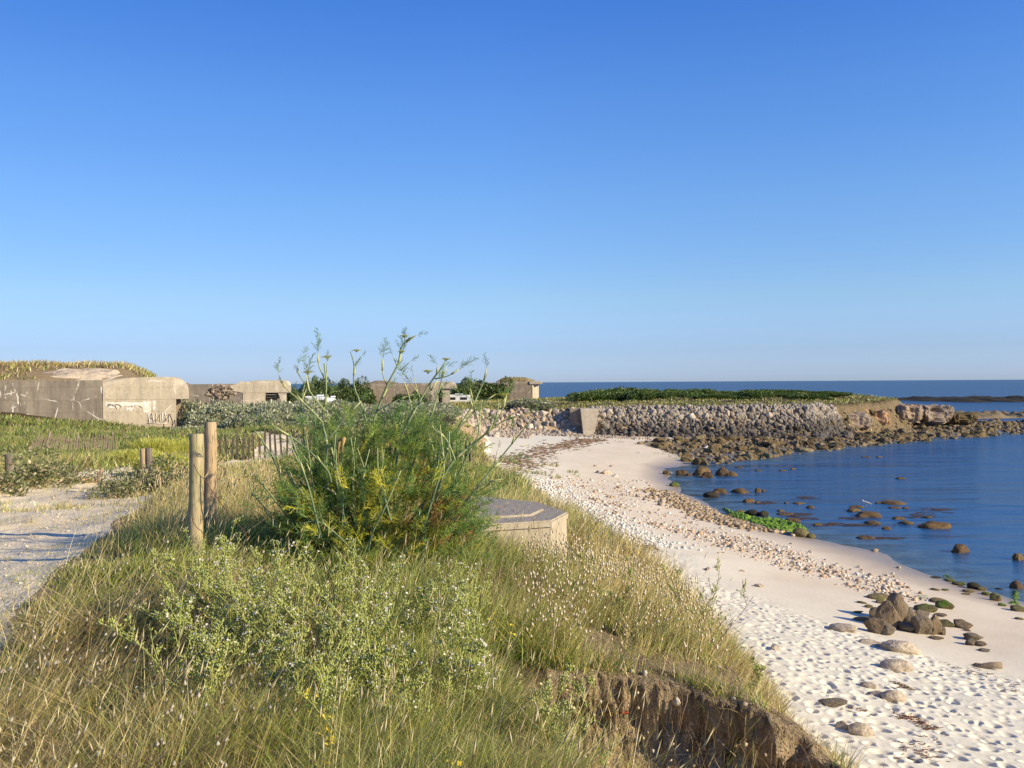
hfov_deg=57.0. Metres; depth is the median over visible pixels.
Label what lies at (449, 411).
grey shrub
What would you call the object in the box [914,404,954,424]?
rock outcrop
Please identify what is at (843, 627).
boulder
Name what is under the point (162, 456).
weed clump
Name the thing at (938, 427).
reef rubble
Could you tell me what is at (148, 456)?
wooden post
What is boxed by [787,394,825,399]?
green scrub
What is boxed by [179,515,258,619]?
white flower herb
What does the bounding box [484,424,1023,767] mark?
beach
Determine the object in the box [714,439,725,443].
reef rock
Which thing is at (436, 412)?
grey shrub
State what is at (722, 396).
green scrub
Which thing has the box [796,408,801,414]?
wall stone
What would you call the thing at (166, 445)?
broom bush
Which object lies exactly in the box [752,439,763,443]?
reef rock
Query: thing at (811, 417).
wall rubble
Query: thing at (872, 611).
boulder
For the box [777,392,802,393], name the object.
green scrub
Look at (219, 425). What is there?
grey shrub
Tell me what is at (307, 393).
dark bush
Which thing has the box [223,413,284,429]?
grey shrub
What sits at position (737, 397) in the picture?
green scrub
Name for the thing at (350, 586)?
podded herb
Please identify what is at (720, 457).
reef rock
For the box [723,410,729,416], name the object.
wall stone
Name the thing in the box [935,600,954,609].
boulder
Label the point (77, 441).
picket fence
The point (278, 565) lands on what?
white flower herb
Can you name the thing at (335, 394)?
dark bush
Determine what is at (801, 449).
reef rock
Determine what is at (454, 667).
podded herb
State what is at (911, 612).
boulder
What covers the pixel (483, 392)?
dark bush
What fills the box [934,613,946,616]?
boulder
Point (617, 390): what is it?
green scrub
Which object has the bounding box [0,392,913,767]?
ground
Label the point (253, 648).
leafy plant
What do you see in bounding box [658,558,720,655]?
dead weed
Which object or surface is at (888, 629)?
boulder
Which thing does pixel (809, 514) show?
floating seaweed
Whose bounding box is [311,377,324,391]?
dark bush
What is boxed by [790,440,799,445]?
reef rock
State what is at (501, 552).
grass
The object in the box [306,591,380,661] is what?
podded herb
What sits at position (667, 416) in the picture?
wall stone
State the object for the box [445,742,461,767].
yellow flower herb
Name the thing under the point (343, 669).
podded herb
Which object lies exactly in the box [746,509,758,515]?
boulder
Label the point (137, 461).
broom bush
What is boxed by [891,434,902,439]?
reef rock
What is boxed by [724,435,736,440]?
reef rock
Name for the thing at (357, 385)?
dark bush
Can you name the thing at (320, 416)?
grey shrub
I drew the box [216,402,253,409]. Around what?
grey shrub
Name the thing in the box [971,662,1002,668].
driftwood
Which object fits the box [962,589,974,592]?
boulder
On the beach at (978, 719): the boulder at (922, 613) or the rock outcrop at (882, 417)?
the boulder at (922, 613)
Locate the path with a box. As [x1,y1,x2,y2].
[0,467,151,648]
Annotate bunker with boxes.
[0,359,188,427]
[181,380,290,405]
[361,380,456,403]
[483,377,542,399]
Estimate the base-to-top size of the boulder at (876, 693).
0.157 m
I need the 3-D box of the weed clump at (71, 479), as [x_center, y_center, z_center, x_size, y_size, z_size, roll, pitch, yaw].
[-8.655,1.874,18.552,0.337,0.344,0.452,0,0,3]
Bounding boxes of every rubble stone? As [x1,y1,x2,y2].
[538,410,546,416]
[550,421,555,426]
[552,408,558,414]
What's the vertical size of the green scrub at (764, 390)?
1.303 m
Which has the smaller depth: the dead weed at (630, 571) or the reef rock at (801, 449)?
the dead weed at (630, 571)
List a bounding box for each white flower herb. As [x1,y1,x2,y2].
[150,560,281,674]
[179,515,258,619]
[208,540,326,680]
[215,539,308,638]
[228,604,314,702]
[290,555,405,653]
[308,563,456,701]
[407,562,479,647]
[431,591,499,698]
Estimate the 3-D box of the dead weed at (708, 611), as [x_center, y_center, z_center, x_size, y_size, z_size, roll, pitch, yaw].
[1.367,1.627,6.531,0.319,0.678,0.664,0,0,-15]
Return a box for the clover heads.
[94,652,522,765]
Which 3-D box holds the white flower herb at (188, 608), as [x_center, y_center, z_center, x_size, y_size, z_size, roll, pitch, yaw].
[-1.514,1.228,4.782,0.452,0.669,0.550,0,0,27]
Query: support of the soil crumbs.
on the ground at (776, 746)
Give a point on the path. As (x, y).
(17, 563)
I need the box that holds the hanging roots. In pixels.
[525,651,830,767]
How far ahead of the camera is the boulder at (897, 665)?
20.71 m
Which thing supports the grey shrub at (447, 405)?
on the ground at (776, 746)
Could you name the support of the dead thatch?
on the ground at (776, 746)
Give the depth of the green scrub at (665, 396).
144.18 m
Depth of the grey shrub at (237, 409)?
74.17 m
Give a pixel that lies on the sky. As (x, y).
(192, 191)
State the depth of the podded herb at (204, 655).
4.50 m
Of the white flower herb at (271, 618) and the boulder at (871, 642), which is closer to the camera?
the white flower herb at (271, 618)
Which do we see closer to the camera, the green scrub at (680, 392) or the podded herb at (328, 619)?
the podded herb at (328, 619)
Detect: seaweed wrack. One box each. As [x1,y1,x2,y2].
[489,437,618,469]
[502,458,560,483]
[600,524,661,552]
[816,703,873,714]
[889,709,948,735]
[890,681,915,689]
[894,735,955,762]
[944,662,1019,691]
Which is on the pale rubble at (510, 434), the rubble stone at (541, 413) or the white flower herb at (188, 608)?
the rubble stone at (541, 413)
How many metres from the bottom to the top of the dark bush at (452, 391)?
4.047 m
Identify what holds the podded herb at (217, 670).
on the ground at (776, 746)
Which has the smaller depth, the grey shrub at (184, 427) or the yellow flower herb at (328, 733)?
the yellow flower herb at (328, 733)
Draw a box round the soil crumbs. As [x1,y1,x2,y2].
[566,660,839,767]
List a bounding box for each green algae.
[723,507,807,532]
[1008,590,1020,604]
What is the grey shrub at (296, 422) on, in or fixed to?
on the ground at (776, 746)
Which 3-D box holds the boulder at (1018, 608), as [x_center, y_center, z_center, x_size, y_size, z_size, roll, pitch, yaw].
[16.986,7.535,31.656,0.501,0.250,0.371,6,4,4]
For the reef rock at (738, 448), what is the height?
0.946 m
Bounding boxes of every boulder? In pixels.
[669,482,678,486]
[703,492,719,497]
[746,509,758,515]
[758,510,768,516]
[792,528,808,536]
[807,533,815,537]
[819,698,847,706]
[828,623,857,632]
[835,720,847,729]
[848,722,874,736]
[853,616,868,620]
[858,638,881,646]
[859,681,876,688]
[863,618,885,633]
[866,593,888,599]
[868,691,881,697]
[869,607,876,617]
[875,600,900,628]
[878,659,910,672]
[880,640,920,654]
[880,690,906,702]
[881,623,895,635]
[886,592,908,621]
[898,622,914,631]
[904,615,910,622]
[904,662,912,671]
[907,607,916,616]
[909,615,932,634]
[914,603,937,612]
[915,609,930,617]
[928,635,943,639]
[929,597,944,602]
[930,614,941,634]
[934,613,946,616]
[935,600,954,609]
[939,619,954,627]
[939,626,945,634]
[951,581,965,585]
[953,619,972,628]
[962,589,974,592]
[963,632,983,640]
[965,638,974,645]
[967,582,980,588]
[975,641,986,645]
[977,586,986,590]
[977,648,989,651]
[989,592,1001,600]
[1010,605,1023,611]
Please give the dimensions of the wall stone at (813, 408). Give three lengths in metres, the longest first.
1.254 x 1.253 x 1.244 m
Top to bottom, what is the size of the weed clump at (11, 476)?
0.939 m
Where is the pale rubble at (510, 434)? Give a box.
[458,408,673,439]
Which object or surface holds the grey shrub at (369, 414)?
on the ground at (776, 746)
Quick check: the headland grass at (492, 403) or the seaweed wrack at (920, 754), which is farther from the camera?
the headland grass at (492, 403)
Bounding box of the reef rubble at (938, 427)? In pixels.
[637,409,1023,463]
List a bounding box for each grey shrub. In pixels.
[169,424,217,430]
[179,399,234,425]
[180,400,234,425]
[181,399,226,425]
[187,413,235,425]
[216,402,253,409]
[217,421,230,429]
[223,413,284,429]
[224,402,293,415]
[228,412,258,424]
[250,400,286,418]
[252,402,291,410]
[276,420,355,428]
[280,407,324,415]
[280,413,311,422]
[286,413,335,426]
[293,401,358,424]
[299,396,320,404]
[320,399,350,409]
[337,418,372,425]
[354,405,379,411]
[354,409,408,424]
[378,408,419,422]
[380,403,397,408]
[394,399,421,403]
[404,411,455,418]
[405,403,432,410]
[409,409,443,416]
[411,400,456,410]
[425,402,453,409]
[432,405,457,410]
[437,408,458,416]
[506,398,555,408]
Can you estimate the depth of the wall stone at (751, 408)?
126.30 m
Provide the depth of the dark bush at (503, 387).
186.82 m
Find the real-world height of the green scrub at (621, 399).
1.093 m
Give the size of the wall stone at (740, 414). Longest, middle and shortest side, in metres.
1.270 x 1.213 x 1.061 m
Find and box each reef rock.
[653,437,664,441]
[659,442,668,446]
[678,448,689,453]
[680,457,692,461]
[691,458,701,464]
[695,435,704,438]
[695,457,708,464]
[702,448,713,452]
[708,444,719,449]
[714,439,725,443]
[714,455,728,459]
[719,448,729,452]
[722,445,732,450]
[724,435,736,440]
[736,446,747,450]
[736,454,756,459]
[744,443,753,448]
[746,452,752,459]
[750,446,766,450]
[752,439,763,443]
[753,450,763,453]
[759,442,772,446]
[762,452,772,457]
[772,449,781,452]
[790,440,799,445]
[796,447,813,451]
[803,440,815,445]
[807,445,816,449]
[814,442,824,447]
[817,445,828,449]
[825,436,832,440]
[830,444,843,448]
[844,417,849,423]
[862,438,873,441]
[869,409,876,415]
[881,437,891,441]
[883,428,892,432]
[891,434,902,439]
[897,428,908,433]
[897,439,904,443]
[919,431,932,434]
[970,429,981,433]
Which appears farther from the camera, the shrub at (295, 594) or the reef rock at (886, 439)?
the reef rock at (886, 439)
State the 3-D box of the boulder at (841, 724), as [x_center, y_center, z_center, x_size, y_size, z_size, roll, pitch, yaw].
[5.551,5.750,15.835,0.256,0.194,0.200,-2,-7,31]
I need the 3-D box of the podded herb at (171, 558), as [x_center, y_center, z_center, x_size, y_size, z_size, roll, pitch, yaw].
[-1.836,1.199,5.578,0.444,0.662,0.449,0,0,9]
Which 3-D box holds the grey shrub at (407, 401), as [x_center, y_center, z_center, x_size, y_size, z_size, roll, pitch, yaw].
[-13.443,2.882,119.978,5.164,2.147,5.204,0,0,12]
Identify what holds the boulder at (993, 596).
on the beach at (978, 719)
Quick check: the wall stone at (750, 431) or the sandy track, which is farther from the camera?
the wall stone at (750, 431)
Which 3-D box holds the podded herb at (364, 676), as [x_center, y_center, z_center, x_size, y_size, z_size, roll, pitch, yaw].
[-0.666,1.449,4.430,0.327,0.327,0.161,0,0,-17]
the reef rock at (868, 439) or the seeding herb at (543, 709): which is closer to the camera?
the seeding herb at (543, 709)
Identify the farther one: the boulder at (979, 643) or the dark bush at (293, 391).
the dark bush at (293, 391)
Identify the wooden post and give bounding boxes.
[5,450,12,487]
[140,448,145,479]
[145,448,152,489]
[188,433,203,559]
[204,422,218,532]
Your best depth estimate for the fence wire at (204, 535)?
6.96 m
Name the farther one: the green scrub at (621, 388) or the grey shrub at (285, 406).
the green scrub at (621, 388)
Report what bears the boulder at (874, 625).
on the beach at (978, 719)
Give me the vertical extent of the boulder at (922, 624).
0.613 m
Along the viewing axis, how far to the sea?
72.04 m
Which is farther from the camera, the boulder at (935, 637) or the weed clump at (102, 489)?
the boulder at (935, 637)
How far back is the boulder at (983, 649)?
24.34 m
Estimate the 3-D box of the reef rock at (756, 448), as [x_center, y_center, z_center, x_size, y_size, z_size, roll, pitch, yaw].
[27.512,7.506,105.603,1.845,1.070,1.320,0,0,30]
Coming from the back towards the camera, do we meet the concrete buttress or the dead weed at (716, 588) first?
the concrete buttress
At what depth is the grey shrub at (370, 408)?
93.79 m
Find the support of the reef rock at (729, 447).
on the beach at (978, 719)
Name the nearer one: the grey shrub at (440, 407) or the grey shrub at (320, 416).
the grey shrub at (320, 416)
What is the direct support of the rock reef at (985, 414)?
in the sea
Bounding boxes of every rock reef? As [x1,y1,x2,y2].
[895,395,1023,402]
[955,410,1023,418]
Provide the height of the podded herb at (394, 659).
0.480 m
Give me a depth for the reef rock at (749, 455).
96.13 m
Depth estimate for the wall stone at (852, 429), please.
131.23 m
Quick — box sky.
[0,0,1023,383]
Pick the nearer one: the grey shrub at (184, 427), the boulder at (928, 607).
the boulder at (928, 607)
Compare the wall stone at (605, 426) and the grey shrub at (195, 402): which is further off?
the wall stone at (605, 426)
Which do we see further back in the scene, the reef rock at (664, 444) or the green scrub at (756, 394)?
the green scrub at (756, 394)
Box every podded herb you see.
[97,559,253,697]
[133,551,201,637]
[148,526,246,626]
[182,627,232,712]
[187,556,273,654]
[187,624,232,682]
[196,557,226,600]
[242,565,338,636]
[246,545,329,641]
[270,588,366,710]
[294,611,370,726]
[299,575,371,665]
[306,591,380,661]
[309,559,396,611]
[315,637,388,719]
[321,536,365,606]
[342,613,413,695]
[345,659,402,713]
[346,635,424,714]
[369,662,432,732]
[412,568,469,625]
[432,649,504,713]
[438,603,481,655]
[439,560,492,647]
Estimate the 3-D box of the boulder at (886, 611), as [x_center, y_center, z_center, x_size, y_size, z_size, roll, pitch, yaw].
[10.594,6.546,26.562,0.680,0.938,0.606,-5,4,15]
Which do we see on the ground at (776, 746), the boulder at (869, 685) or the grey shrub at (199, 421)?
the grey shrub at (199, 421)
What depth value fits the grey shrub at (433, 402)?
114.57 m
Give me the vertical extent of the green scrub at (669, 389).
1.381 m
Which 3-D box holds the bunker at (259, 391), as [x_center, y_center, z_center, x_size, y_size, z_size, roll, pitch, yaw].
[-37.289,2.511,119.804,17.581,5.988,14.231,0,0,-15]
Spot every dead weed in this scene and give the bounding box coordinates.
[570,544,596,580]
[593,555,636,615]
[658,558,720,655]
[686,578,752,669]
[745,656,766,699]
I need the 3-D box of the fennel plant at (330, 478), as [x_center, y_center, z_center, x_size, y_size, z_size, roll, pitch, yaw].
[-1.097,0.552,7.579,2.630,2.037,1.779,0,0,0]
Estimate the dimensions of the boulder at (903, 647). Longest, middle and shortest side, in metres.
0.948 x 0.775 x 0.391 m
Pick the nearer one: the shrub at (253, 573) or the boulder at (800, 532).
the shrub at (253, 573)
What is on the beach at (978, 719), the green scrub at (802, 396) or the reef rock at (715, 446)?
the reef rock at (715, 446)
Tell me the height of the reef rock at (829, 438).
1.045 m
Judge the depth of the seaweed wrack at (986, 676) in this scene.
20.68 m
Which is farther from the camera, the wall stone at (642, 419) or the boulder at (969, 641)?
the wall stone at (642, 419)
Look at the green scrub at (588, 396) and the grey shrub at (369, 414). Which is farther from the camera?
the green scrub at (588, 396)
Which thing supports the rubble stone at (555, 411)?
on the ground at (776, 746)
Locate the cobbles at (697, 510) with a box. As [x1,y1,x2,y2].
[616,486,794,536]
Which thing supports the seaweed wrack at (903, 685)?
on the beach at (978, 719)
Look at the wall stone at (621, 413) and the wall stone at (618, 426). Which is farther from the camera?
the wall stone at (621, 413)
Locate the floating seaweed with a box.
[752,496,954,538]
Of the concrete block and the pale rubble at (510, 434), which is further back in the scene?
the pale rubble at (510, 434)
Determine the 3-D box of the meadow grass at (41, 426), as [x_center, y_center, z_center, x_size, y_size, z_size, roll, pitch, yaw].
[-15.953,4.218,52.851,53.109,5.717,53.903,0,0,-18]
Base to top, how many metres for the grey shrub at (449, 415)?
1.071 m
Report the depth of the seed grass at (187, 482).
9.25 m
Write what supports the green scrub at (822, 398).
on the ground at (776, 746)
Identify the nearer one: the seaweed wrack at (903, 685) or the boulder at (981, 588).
the seaweed wrack at (903, 685)
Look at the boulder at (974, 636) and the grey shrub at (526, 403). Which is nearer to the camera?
the boulder at (974, 636)
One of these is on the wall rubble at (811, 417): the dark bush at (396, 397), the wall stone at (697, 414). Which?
the wall stone at (697, 414)
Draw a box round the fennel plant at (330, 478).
[229,326,540,577]
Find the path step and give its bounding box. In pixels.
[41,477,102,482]
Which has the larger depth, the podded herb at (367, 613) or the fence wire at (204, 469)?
the fence wire at (204, 469)
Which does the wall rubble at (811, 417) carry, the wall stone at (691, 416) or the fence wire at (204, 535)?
the wall stone at (691, 416)
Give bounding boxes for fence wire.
[191,517,222,558]
[194,465,250,541]
[203,449,207,509]
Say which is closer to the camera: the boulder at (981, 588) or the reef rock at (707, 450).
the boulder at (981, 588)
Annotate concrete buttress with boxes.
[568,408,598,434]
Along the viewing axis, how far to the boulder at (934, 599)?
31.70 m
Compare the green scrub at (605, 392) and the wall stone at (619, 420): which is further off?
the green scrub at (605, 392)
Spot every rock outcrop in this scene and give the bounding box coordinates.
[848,412,873,428]
[872,409,890,424]
[896,403,923,423]
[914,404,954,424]
[945,412,977,424]
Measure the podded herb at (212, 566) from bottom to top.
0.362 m
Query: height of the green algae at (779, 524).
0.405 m
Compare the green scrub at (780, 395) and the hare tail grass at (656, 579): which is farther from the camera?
the green scrub at (780, 395)
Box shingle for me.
[527,474,929,603]
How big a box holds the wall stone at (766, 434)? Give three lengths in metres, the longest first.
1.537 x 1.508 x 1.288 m
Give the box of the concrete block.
[462,497,567,562]
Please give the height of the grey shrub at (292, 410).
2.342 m
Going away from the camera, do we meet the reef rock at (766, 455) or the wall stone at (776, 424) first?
the reef rock at (766, 455)
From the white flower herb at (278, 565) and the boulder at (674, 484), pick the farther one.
the boulder at (674, 484)
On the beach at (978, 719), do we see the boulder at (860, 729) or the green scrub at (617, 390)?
the boulder at (860, 729)
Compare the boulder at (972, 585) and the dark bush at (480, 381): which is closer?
the boulder at (972, 585)
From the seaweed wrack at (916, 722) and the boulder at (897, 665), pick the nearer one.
the seaweed wrack at (916, 722)
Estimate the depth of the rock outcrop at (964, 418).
153.31 m
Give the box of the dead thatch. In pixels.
[0,544,807,767]
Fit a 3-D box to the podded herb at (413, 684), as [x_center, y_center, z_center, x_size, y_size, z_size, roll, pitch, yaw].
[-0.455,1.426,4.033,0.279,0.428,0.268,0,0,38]
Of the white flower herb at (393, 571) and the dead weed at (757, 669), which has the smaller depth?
the white flower herb at (393, 571)
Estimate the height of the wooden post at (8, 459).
0.905 m
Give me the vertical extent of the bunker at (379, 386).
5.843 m
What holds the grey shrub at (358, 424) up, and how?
on the ground at (776, 746)
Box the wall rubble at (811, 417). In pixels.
[590,402,844,437]
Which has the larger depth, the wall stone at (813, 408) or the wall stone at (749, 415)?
the wall stone at (813, 408)
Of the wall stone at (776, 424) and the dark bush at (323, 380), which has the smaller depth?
the wall stone at (776, 424)
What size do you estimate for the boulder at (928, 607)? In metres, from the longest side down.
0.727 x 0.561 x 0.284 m
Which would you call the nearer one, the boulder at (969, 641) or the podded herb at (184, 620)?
the podded herb at (184, 620)
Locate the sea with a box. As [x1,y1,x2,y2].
[280,380,1023,601]
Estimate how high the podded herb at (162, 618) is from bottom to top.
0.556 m
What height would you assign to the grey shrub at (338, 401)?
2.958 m
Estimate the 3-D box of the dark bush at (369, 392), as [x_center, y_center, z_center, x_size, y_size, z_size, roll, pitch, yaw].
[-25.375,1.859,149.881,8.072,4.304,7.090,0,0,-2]
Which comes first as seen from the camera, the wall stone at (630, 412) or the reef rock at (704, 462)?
the reef rock at (704, 462)
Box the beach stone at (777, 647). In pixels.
[770,644,780,650]
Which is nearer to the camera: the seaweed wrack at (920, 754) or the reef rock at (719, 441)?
the seaweed wrack at (920, 754)
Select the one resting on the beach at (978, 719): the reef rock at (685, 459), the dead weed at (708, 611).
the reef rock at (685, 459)
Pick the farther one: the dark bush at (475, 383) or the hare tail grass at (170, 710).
the dark bush at (475, 383)
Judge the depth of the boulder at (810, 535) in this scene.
47.92 m
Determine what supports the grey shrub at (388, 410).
on the ground at (776, 746)
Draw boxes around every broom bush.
[104,447,163,465]
[126,435,179,453]
[131,451,188,473]
[151,435,188,453]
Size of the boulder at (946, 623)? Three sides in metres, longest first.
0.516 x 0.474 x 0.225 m
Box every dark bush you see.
[287,386,305,402]
[290,390,315,398]
[297,381,318,395]
[305,387,329,397]
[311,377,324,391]
[317,376,347,401]
[319,381,347,400]
[333,378,354,398]
[335,383,376,405]
[338,375,375,403]
[346,386,364,402]
[391,393,411,401]
[404,390,433,402]
[450,383,474,400]
[457,377,478,400]
[466,378,479,389]
[475,379,490,399]
[477,382,505,400]
[483,376,513,399]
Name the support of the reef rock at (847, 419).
on the ground at (776, 746)
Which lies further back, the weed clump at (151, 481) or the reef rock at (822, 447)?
the reef rock at (822, 447)
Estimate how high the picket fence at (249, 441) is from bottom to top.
1.563 m
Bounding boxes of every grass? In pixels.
[0,412,578,494]
[0,447,802,716]
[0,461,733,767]
[0,514,883,767]
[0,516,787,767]
[0,538,296,767]
[113,449,424,546]
[434,391,970,461]
[500,527,742,767]
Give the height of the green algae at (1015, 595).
0.227 m
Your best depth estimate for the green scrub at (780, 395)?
147.37 m
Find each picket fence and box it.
[30,431,117,451]
[196,428,470,462]
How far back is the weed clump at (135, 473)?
15.29 m
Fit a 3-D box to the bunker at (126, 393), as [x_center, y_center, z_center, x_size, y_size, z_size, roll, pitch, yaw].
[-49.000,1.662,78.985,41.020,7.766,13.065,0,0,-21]
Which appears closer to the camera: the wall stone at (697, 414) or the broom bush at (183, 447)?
the broom bush at (183, 447)
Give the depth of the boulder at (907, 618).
27.48 m
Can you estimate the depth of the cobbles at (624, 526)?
48.26 m
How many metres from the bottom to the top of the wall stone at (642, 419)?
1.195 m
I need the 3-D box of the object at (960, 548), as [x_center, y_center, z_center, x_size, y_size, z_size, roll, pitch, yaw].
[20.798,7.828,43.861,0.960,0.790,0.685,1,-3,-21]
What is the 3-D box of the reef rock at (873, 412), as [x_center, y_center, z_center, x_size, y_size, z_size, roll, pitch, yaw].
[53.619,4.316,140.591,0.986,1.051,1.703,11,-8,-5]
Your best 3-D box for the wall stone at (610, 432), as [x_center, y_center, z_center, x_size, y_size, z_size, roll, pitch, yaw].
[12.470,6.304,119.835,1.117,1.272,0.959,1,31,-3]
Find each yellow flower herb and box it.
[303,688,349,732]
[316,727,336,763]
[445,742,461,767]
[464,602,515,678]
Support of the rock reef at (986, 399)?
in the sea
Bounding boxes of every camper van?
[305,395,328,402]
[450,393,471,401]
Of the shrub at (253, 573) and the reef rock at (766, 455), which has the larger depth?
the reef rock at (766, 455)
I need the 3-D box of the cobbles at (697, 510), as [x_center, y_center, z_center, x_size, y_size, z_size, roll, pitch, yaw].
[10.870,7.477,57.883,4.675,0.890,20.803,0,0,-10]
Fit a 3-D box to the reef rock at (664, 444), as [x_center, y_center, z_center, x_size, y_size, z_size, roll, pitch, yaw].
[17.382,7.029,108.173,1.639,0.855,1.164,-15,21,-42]
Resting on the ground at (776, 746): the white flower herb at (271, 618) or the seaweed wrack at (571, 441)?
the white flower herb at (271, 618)
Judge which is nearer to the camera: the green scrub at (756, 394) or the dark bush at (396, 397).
the green scrub at (756, 394)
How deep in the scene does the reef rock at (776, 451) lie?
104.72 m
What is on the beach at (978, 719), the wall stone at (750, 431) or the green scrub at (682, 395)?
the wall stone at (750, 431)
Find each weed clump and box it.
[0,445,33,496]
[13,444,78,488]
[36,459,99,483]
[62,470,82,483]
[85,475,149,499]
[96,465,169,491]
[123,452,187,479]
[140,457,188,493]
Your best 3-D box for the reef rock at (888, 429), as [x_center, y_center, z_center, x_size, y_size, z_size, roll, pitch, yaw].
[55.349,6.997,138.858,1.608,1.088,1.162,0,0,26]
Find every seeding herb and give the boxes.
[511,674,578,732]
[516,663,603,757]
[574,738,617,767]
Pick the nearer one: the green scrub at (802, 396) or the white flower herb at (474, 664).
the white flower herb at (474, 664)
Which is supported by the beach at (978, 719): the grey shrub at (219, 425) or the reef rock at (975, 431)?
the reef rock at (975, 431)
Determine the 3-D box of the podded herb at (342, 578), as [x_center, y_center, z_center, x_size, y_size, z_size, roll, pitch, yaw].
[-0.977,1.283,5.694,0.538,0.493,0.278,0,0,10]
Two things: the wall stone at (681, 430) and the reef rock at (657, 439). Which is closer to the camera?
the reef rock at (657, 439)
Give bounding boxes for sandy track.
[219,430,307,466]
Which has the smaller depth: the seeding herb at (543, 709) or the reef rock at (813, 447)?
the seeding herb at (543, 709)
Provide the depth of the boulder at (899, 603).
27.46 m
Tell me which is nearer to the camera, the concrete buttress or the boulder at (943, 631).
the boulder at (943, 631)
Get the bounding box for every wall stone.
[599,412,605,418]
[602,423,609,430]
[607,430,614,435]
[615,423,622,429]
[616,411,623,417]
[616,418,622,423]
[627,410,633,416]
[640,417,644,423]
[662,414,669,419]
[668,410,675,417]
[678,428,685,432]
[687,412,694,419]
[694,410,702,417]
[719,420,724,427]
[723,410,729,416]
[729,426,736,433]
[736,411,744,418]
[747,412,752,418]
[747,429,756,433]
[749,406,755,411]
[759,428,766,432]
[762,432,770,437]
[764,412,772,419]
[773,421,779,427]
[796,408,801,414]
[809,405,816,411]
[847,433,853,438]
[848,426,854,432]
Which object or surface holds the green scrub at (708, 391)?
on the ground at (776, 746)
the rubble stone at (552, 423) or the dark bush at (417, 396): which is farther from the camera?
the dark bush at (417, 396)
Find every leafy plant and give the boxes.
[126,663,156,699]
[250,645,268,668]
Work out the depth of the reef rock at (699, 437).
116.30 m
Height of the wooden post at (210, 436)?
1.307 m
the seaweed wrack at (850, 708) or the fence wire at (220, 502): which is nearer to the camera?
the fence wire at (220, 502)
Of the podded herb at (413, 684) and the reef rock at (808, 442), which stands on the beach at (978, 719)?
the reef rock at (808, 442)
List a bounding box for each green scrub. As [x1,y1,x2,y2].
[566,391,611,401]
[590,389,620,399]
[603,387,631,392]
[608,391,628,399]
[610,386,637,390]
[611,396,626,400]
[626,388,656,400]
[655,391,677,398]
[659,388,682,391]
[674,389,691,395]
[679,391,707,397]
[684,393,732,398]
[689,388,718,393]
[711,394,733,398]
[718,392,739,394]
[727,395,764,399]
[738,389,774,394]
[738,390,768,399]
[770,394,795,396]
[772,390,794,392]
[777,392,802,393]
[784,393,830,398]
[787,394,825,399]
[803,397,834,399]
[818,392,853,396]
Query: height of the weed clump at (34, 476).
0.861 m
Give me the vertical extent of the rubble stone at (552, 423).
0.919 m
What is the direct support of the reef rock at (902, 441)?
on the beach at (978, 719)
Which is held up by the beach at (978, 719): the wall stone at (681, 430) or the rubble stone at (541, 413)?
the wall stone at (681, 430)
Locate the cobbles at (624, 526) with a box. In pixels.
[518,475,709,552]
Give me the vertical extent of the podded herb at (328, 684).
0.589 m
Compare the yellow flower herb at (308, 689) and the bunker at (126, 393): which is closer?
the yellow flower herb at (308, 689)
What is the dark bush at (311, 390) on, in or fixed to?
on the ground at (776, 746)
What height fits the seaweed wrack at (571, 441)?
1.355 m
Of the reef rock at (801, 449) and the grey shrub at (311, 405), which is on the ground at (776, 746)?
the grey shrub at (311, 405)
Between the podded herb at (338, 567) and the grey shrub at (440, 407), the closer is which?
the podded herb at (338, 567)

